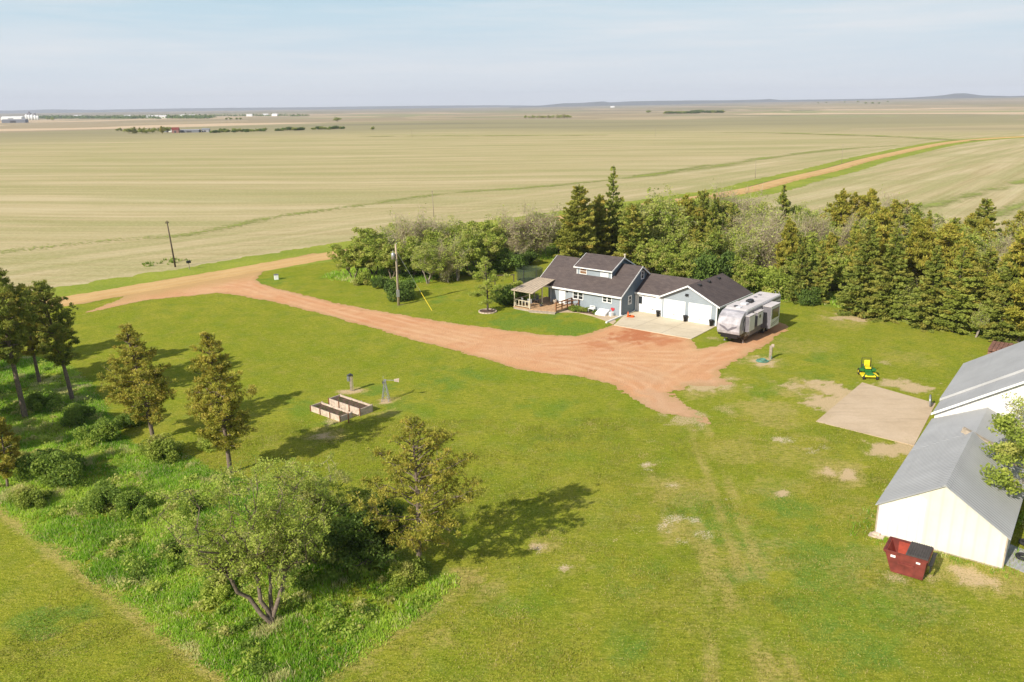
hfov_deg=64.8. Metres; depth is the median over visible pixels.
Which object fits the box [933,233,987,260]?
broadleaf tree
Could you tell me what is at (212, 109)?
hills
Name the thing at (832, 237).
pine tree
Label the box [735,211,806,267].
bare tree
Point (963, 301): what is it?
spruce tree
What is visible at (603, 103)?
hills
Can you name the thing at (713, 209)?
spruce tree
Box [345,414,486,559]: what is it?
pine tree
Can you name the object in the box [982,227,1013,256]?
bare tree
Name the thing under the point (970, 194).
grassy swale
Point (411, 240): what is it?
broadleaf tree
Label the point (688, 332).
concrete apron
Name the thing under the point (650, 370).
driveway
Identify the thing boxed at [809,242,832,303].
spruce tree
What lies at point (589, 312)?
planting bed
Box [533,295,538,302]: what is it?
patio chair
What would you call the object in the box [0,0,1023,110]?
sky
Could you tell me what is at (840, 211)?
pine tree
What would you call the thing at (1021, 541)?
tyre
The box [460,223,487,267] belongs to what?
broadleaf tree
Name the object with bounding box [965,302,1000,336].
broadleaf tree
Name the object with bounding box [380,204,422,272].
bare tree
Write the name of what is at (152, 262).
ditch weeds
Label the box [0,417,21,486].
pine tree
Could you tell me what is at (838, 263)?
broadleaf tree
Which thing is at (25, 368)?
long grass
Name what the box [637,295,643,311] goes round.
side door
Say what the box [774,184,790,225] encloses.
spruce tree
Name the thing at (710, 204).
broadleaf tree
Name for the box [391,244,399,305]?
power pole
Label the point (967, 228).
broadleaf tree
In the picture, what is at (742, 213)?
broadleaf tree
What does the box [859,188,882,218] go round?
pine tree
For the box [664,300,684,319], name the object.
garage door
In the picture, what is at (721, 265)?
shrub
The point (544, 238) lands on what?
bare tree
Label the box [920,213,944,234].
bare tree
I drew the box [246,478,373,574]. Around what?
broadleaf tree
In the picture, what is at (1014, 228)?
spruce tree
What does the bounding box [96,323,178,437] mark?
pine tree
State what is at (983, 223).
pine tree
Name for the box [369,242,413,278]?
broadleaf tree
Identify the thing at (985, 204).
spruce tree
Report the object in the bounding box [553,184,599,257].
spruce tree
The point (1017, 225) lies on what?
bare tree
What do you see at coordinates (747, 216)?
broadleaf tree
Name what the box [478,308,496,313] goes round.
edging ring
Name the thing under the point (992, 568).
barn edge grass
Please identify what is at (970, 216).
pine tree
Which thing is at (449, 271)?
tree
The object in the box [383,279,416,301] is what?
shrub
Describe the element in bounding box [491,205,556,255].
bare tree
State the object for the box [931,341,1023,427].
machine shed
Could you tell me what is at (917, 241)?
pine tree
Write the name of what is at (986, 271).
spruce tree
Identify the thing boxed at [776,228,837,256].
broadleaf tree
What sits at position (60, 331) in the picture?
pine tree
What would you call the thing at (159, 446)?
bush
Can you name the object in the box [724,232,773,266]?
broadleaf tree
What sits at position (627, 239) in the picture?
spruce tree
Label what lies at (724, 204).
broadleaf tree
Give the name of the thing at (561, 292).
front door
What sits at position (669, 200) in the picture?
broadleaf tree
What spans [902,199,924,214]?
pine tree
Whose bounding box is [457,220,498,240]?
broadleaf tree
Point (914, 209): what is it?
broadleaf tree
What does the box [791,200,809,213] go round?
broadleaf tree
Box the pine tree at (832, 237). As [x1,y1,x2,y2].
[816,232,846,286]
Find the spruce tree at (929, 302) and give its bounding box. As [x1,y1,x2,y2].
[903,244,951,332]
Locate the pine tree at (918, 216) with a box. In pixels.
[908,212,936,244]
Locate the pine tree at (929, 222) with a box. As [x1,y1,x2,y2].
[925,217,936,240]
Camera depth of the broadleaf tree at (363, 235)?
122.56 m
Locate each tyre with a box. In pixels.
[1015,552,1023,560]
[1018,538,1023,545]
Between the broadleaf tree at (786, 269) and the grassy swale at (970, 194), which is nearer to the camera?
the broadleaf tree at (786, 269)
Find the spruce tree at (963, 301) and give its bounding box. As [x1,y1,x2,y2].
[928,246,978,335]
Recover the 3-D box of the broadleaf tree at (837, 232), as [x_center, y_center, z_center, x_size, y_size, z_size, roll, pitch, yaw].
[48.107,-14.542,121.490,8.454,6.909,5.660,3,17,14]
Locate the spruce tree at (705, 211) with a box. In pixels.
[691,189,711,242]
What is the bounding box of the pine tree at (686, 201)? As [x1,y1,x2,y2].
[674,193,707,247]
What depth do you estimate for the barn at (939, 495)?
45.32 m
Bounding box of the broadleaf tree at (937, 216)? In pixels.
[932,212,945,225]
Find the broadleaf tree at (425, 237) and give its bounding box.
[404,235,445,269]
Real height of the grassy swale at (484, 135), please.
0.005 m
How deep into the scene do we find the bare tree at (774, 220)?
115.82 m
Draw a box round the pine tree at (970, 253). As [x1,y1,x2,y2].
[943,239,982,296]
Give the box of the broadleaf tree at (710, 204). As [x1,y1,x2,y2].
[674,191,725,224]
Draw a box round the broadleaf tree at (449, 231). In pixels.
[438,214,471,240]
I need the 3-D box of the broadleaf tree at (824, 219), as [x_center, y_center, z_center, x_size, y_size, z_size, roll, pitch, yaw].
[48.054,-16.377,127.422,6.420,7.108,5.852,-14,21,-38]
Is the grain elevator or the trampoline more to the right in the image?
the trampoline
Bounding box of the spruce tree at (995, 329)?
[970,251,1023,343]
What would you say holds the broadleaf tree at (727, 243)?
on the lawn at (292, 364)
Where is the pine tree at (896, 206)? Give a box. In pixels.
[888,199,907,222]
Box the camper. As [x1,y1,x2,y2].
[717,291,780,342]
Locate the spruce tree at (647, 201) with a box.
[643,199,653,206]
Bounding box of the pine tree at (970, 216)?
[960,212,980,233]
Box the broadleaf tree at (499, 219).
[485,213,511,247]
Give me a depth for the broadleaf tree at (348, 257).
115.24 m
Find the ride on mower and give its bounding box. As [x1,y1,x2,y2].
[857,358,877,379]
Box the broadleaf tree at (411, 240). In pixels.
[398,236,433,277]
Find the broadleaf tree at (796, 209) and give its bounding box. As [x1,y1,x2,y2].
[776,197,802,217]
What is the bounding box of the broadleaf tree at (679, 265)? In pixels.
[651,251,701,277]
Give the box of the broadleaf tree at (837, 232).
[824,223,850,239]
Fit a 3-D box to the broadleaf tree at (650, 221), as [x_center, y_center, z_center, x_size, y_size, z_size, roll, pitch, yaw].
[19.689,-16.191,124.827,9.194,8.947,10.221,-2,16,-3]
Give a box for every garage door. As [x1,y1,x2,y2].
[645,295,660,314]
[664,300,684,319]
[689,303,710,324]
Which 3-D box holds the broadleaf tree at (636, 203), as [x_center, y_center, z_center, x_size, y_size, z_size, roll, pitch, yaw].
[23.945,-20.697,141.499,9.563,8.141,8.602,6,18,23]
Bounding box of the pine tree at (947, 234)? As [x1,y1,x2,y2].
[927,222,972,299]
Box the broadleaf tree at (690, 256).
[680,253,720,277]
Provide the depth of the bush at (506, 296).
100.01 m
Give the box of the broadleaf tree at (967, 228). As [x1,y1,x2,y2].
[933,217,971,234]
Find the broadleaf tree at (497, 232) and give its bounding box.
[484,218,505,244]
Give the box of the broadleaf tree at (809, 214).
[796,211,842,233]
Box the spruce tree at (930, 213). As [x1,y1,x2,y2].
[926,210,931,219]
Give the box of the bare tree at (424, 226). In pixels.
[400,203,456,240]
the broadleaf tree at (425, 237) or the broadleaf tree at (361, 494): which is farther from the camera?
the broadleaf tree at (425, 237)
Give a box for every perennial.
[568,305,581,311]
[577,307,590,311]
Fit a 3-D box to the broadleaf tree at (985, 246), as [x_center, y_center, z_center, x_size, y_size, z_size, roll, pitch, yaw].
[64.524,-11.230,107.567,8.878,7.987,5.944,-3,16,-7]
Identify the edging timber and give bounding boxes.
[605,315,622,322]
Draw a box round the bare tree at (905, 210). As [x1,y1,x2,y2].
[866,200,913,226]
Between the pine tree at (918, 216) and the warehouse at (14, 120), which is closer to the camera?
the pine tree at (918, 216)
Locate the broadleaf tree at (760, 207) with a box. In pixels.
[746,197,787,220]
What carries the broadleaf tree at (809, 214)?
on the lawn at (292, 364)
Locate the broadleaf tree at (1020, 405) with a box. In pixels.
[994,392,1023,437]
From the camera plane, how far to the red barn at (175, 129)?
875.25 m
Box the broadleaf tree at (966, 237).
[951,223,980,272]
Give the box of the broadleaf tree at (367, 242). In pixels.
[343,227,402,275]
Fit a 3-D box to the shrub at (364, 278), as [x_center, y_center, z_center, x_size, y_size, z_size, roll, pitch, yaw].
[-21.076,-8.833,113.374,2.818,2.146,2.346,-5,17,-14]
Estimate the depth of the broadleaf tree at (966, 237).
101.53 m
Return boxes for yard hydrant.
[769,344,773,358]
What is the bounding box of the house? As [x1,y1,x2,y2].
[511,253,752,325]
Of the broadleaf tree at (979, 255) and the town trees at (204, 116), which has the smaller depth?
the broadleaf tree at (979, 255)
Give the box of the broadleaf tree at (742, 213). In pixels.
[721,205,761,229]
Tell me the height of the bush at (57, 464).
2.492 m
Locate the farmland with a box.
[0,97,1023,290]
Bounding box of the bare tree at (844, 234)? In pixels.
[828,208,864,253]
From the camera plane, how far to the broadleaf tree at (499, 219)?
129.17 m
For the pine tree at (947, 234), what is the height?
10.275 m
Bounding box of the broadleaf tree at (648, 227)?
[621,199,671,257]
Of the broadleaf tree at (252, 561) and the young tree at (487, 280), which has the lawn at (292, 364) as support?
the broadleaf tree at (252, 561)
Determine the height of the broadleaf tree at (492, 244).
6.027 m
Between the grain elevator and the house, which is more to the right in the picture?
the house
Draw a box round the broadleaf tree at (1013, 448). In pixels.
[976,413,1023,494]
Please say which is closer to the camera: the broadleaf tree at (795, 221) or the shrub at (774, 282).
the shrub at (774, 282)
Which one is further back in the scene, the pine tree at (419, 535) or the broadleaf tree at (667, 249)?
the broadleaf tree at (667, 249)
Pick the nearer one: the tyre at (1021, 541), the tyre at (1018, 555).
the tyre at (1018, 555)
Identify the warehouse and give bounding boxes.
[1,116,25,119]
[1,119,27,122]
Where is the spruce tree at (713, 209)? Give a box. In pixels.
[702,193,720,242]
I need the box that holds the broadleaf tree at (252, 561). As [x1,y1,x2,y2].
[143,453,337,624]
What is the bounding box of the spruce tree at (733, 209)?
[721,202,740,242]
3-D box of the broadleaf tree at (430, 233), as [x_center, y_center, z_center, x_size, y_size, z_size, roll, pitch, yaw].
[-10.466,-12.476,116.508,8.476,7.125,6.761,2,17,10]
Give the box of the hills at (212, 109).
[0,105,524,112]
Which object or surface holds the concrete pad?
on the lawn at (292, 364)
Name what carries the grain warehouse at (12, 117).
on the farmland
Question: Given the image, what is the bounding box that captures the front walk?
[558,310,616,323]
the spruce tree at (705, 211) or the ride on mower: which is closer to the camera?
the ride on mower
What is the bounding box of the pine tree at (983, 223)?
[967,216,998,247]
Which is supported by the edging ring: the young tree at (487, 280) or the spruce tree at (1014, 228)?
the young tree at (487, 280)
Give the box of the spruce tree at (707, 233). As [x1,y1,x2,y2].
[701,230,710,243]
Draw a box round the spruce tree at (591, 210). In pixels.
[587,202,593,231]
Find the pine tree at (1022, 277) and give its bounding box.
[1004,265,1023,319]
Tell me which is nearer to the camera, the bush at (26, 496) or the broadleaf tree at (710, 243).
the bush at (26, 496)
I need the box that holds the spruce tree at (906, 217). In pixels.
[893,211,916,268]
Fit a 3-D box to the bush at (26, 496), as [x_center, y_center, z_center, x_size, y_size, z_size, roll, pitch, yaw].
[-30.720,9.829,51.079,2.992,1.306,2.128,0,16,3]
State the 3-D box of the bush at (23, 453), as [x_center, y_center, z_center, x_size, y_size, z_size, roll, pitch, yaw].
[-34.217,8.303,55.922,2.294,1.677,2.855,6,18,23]
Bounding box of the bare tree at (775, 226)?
[763,212,799,251]
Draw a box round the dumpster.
[883,536,936,579]
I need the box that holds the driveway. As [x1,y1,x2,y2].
[78,253,787,423]
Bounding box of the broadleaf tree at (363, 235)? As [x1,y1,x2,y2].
[351,227,385,269]
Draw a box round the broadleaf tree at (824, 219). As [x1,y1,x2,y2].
[815,216,831,226]
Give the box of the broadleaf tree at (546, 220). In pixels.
[526,212,558,249]
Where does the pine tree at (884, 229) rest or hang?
on the lawn at (292, 364)
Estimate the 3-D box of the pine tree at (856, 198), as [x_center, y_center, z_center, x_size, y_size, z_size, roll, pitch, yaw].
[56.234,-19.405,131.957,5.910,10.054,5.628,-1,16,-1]
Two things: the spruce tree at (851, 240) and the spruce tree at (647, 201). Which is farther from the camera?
the spruce tree at (647, 201)
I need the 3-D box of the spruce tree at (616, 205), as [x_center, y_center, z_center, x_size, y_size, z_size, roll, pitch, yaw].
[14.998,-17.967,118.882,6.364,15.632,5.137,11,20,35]
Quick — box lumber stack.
[987,341,1013,353]
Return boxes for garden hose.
[756,356,771,362]
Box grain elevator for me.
[25,112,38,119]
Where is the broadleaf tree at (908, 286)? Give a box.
[888,276,923,319]
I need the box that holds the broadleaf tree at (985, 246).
[974,227,1007,254]
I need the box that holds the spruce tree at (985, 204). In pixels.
[965,198,1005,247]
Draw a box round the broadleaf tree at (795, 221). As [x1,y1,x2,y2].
[779,213,805,231]
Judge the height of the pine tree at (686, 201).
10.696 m
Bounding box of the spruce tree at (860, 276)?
[832,219,887,318]
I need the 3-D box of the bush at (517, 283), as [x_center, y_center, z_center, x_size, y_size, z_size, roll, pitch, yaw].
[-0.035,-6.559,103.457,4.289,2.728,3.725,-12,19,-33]
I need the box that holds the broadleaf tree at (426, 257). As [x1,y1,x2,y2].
[404,239,452,283]
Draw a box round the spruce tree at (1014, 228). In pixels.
[1006,223,1018,241]
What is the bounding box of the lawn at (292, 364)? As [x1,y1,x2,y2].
[0,222,1023,681]
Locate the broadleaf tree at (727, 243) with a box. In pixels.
[717,220,762,258]
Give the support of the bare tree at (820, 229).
on the lawn at (292, 364)
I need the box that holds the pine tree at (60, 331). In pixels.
[13,279,81,399]
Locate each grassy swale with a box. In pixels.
[0,164,709,253]
[409,135,563,135]
[632,145,899,176]
[721,132,972,140]
[908,176,1023,211]
[961,199,1023,225]
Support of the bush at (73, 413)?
on the lawn at (292, 364)
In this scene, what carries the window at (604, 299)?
in the house
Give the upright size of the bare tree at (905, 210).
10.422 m
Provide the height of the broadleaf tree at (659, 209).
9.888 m
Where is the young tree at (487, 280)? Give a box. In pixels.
[466,255,509,310]
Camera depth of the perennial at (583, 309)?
97.01 m
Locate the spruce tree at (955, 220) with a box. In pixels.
[943,217,964,240]
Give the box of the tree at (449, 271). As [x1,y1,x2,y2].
[432,235,470,283]
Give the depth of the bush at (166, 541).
44.66 m
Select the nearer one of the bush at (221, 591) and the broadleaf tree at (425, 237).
the bush at (221, 591)
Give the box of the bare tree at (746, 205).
[726,185,784,219]
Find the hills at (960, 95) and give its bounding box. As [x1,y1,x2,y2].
[858,93,1023,99]
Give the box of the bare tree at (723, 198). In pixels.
[706,179,752,220]
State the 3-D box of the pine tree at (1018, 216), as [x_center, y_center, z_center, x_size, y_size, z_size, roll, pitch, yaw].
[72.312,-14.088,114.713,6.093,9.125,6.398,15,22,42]
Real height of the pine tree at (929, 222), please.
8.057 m
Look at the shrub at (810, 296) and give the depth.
98.93 m
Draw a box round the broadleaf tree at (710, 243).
[672,229,720,258]
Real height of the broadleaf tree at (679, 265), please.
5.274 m
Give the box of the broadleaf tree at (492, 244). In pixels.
[471,232,507,262]
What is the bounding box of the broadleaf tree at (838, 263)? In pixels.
[826,242,852,289]
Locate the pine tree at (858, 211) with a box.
[850,208,865,228]
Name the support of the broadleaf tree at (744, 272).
on the lawn at (292, 364)
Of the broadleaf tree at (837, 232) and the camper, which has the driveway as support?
the camper
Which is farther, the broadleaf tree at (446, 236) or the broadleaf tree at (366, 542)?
the broadleaf tree at (446, 236)
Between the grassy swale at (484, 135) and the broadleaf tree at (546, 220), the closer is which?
the broadleaf tree at (546, 220)
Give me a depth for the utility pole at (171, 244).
127.07 m
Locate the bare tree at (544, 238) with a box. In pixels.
[498,199,563,257]
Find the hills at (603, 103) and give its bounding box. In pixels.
[509,99,857,107]
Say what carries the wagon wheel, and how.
on the concrete pad
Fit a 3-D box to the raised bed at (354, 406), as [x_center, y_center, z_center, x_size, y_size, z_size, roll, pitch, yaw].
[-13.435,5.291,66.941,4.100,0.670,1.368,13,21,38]
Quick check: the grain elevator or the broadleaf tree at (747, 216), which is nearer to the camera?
the broadleaf tree at (747, 216)
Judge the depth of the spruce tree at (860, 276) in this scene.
92.78 m
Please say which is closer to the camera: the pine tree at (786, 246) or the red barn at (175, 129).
the pine tree at (786, 246)
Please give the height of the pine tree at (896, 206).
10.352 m
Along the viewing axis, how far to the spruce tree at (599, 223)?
116.63 m
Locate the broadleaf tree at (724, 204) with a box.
[671,198,732,229]
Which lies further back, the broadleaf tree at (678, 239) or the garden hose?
the broadleaf tree at (678, 239)
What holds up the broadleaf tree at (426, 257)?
on the lawn at (292, 364)
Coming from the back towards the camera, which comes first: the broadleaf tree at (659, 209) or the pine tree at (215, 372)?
the broadleaf tree at (659, 209)
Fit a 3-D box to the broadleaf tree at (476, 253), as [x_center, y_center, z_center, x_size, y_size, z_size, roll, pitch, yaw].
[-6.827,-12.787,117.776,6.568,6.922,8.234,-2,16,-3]
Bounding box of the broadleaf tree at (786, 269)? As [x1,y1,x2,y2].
[779,245,829,276]
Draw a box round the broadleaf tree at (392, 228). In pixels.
[376,218,416,242]
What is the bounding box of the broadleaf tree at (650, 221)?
[613,209,669,243]
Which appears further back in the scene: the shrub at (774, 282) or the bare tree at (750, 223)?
the bare tree at (750, 223)
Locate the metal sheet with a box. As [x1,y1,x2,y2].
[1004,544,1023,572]
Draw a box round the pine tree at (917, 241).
[901,218,934,299]
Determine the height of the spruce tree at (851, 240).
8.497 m
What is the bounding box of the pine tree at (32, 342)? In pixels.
[7,286,50,381]
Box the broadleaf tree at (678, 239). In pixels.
[640,194,704,248]
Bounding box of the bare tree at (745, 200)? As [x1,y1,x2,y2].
[730,187,768,207]
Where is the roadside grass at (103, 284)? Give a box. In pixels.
[2,136,1023,302]
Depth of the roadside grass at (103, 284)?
143.41 m
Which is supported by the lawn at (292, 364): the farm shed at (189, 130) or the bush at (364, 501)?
the bush at (364, 501)
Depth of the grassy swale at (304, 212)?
189.93 m
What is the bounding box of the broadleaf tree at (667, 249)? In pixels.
[641,233,682,271]
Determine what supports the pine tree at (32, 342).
on the lawn at (292, 364)
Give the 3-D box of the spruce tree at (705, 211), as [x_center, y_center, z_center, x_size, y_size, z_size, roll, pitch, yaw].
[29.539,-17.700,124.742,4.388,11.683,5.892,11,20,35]
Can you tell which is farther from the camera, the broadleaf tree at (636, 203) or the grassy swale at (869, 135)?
the grassy swale at (869, 135)
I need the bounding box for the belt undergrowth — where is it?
[321,245,1021,338]
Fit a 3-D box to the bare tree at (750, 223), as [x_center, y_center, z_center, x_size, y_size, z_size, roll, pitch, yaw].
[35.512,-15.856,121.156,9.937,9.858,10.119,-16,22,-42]
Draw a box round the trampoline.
[517,266,542,282]
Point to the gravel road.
(131, 289)
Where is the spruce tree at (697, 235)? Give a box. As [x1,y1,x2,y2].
[688,228,702,248]
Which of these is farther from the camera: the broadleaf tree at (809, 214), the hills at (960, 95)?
the hills at (960, 95)
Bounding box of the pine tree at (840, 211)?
[818,188,857,229]
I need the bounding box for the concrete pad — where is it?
[816,382,935,445]
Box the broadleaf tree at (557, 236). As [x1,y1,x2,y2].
[545,221,571,253]
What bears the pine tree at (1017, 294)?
on the lawn at (292, 364)
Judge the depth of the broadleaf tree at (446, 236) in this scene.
121.13 m
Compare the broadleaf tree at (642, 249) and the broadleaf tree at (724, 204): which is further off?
the broadleaf tree at (724, 204)
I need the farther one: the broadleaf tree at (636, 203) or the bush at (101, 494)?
the broadleaf tree at (636, 203)
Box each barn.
[171,127,179,132]
[868,408,1023,569]
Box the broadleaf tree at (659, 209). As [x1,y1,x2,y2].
[641,196,693,243]
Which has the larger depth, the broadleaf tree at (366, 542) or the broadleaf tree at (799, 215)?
the broadleaf tree at (799, 215)
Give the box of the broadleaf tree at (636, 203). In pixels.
[624,202,674,207]
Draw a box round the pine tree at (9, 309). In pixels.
[0,268,38,416]
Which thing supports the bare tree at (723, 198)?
on the lawn at (292, 364)
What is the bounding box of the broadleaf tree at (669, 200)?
[646,184,699,216]
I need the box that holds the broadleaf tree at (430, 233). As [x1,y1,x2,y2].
[422,229,464,274]
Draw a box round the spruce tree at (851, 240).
[843,221,859,282]
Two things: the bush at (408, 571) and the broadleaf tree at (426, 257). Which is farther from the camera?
the broadleaf tree at (426, 257)
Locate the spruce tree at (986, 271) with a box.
[958,246,1000,331]
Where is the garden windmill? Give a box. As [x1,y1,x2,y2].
[381,378,398,401]
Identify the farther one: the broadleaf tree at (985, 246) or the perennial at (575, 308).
the broadleaf tree at (985, 246)
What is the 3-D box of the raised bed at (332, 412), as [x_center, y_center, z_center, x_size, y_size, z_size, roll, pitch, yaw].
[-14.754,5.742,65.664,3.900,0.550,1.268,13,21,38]
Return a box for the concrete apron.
[614,311,715,338]
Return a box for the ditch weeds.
[142,256,191,266]
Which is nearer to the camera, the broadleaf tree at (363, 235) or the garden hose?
the garden hose
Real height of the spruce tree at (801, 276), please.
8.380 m
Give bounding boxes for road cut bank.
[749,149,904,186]
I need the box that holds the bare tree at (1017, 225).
[1005,216,1023,237]
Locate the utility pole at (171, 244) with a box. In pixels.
[165,221,175,266]
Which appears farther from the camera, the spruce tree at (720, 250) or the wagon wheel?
the spruce tree at (720, 250)
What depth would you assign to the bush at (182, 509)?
49.80 m
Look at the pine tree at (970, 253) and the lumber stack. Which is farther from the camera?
the pine tree at (970, 253)
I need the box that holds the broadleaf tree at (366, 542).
[322,493,414,567]
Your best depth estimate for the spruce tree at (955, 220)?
110.44 m
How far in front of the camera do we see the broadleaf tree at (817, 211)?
139.28 m
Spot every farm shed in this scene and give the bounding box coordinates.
[180,129,200,132]
[201,128,209,131]
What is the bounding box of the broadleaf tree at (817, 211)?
[800,206,830,217]
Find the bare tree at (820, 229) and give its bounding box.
[795,204,840,244]
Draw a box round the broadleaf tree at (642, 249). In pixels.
[630,237,664,272]
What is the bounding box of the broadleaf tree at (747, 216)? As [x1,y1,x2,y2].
[721,208,760,229]
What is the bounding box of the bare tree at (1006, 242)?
[978,235,1015,262]
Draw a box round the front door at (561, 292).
[559,289,565,303]
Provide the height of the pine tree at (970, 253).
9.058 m
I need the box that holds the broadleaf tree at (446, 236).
[427,227,449,261]
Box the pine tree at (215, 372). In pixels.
[181,330,256,471]
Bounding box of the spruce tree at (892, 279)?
[857,227,913,323]
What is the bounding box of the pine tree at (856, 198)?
[848,192,868,215]
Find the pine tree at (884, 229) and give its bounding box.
[841,206,906,291]
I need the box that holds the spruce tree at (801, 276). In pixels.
[782,236,813,304]
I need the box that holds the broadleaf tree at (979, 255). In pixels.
[975,245,991,272]
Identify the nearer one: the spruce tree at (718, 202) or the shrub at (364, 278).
the shrub at (364, 278)
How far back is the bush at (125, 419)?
63.04 m
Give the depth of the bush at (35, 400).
67.12 m
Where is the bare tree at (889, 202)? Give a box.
[879,184,909,209]
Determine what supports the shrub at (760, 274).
on the lawn at (292, 364)
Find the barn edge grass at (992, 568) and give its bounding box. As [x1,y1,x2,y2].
[847,482,1023,582]
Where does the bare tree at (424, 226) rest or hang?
on the lawn at (292, 364)
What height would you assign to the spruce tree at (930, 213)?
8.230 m
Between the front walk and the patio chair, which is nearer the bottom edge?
the front walk
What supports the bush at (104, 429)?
on the lawn at (292, 364)
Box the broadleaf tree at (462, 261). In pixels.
[438,231,471,280]
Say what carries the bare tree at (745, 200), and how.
on the lawn at (292, 364)
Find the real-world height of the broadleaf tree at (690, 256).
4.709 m
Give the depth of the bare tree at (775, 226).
119.87 m
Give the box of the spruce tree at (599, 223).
[586,194,615,255]
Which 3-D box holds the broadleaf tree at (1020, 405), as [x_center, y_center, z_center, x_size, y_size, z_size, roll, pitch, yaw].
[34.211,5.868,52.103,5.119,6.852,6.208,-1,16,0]
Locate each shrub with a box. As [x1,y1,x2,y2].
[353,271,371,285]
[370,275,395,287]
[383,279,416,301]
[481,248,527,272]
[514,250,537,265]
[687,247,735,279]
[745,265,782,291]
[760,270,794,298]
[794,286,821,306]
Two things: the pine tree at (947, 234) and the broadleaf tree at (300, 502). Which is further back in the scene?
the pine tree at (947, 234)
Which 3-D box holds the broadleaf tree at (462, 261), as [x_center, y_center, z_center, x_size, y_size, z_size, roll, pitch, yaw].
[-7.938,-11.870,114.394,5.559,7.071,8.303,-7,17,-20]
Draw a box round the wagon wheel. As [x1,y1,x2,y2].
[929,394,931,406]
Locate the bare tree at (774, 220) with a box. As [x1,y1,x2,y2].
[749,206,825,240]
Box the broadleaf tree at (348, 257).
[327,242,370,277]
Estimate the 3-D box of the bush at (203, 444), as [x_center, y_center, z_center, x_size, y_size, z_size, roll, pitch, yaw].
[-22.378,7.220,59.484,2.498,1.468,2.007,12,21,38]
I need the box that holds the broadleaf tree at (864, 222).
[858,217,868,234]
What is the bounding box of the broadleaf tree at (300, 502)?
[261,451,369,530]
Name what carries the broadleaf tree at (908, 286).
on the lawn at (292, 364)
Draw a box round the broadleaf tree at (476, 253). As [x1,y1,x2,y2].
[453,229,487,275]
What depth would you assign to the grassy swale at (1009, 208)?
184.10 m
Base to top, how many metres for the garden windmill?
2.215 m
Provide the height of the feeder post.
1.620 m
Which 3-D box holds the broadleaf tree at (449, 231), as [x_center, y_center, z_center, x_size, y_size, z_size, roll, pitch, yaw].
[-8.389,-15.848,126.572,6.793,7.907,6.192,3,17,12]
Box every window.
[573,292,583,299]
[602,296,611,303]
[628,295,631,304]
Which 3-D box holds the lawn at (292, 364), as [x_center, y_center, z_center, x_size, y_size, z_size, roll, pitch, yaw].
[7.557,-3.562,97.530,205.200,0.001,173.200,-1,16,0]
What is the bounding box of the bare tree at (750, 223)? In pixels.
[713,207,765,261]
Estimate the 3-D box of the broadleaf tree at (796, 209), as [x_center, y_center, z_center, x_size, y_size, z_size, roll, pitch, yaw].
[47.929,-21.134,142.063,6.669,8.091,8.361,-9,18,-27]
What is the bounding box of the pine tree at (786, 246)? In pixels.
[773,217,800,268]
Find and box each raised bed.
[310,401,352,421]
[328,394,372,415]
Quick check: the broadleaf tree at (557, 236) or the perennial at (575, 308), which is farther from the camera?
the broadleaf tree at (557, 236)
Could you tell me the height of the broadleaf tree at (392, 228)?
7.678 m
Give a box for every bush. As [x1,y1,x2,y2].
[0,448,41,475]
[5,484,49,509]
[15,448,86,488]
[24,391,61,410]
[60,402,95,426]
[72,416,122,441]
[75,478,121,516]
[112,490,161,522]
[114,406,150,428]
[136,432,185,462]
[155,535,195,563]
[177,492,209,516]
[196,433,222,452]
[198,569,235,601]
[358,492,388,513]
[388,555,432,593]
[489,284,525,304]
[505,280,527,298]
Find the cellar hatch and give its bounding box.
[595,308,609,315]
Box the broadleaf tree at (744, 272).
[726,255,761,288]
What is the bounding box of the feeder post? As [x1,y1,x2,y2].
[347,373,353,390]
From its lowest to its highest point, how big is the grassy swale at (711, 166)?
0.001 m
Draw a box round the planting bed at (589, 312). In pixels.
[574,310,594,313]
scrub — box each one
[0,360,430,674]
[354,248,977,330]
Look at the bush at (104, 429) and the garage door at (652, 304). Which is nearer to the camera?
the bush at (104, 429)
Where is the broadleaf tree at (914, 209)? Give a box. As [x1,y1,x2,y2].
[910,201,925,216]
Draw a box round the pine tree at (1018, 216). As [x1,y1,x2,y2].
[999,210,1023,237]
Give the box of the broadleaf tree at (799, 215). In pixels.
[794,208,811,222]
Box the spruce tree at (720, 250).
[711,225,724,256]
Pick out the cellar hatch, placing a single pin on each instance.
(602, 312)
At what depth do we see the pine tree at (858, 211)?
123.17 m
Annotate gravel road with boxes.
[42,136,1023,305]
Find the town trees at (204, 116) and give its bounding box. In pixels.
[38,113,309,118]
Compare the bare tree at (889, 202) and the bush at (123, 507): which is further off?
the bare tree at (889, 202)
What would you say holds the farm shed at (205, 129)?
on the farmland
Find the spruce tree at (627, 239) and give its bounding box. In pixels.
[610,204,649,268]
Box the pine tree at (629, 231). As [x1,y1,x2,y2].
[614,212,647,259]
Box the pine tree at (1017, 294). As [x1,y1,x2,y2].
[984,223,1023,342]
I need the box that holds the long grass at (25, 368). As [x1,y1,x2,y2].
[0,356,459,681]
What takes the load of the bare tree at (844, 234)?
on the lawn at (292, 364)
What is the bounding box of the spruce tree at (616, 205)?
[595,166,624,254]
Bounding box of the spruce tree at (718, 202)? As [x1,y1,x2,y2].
[714,197,722,231]

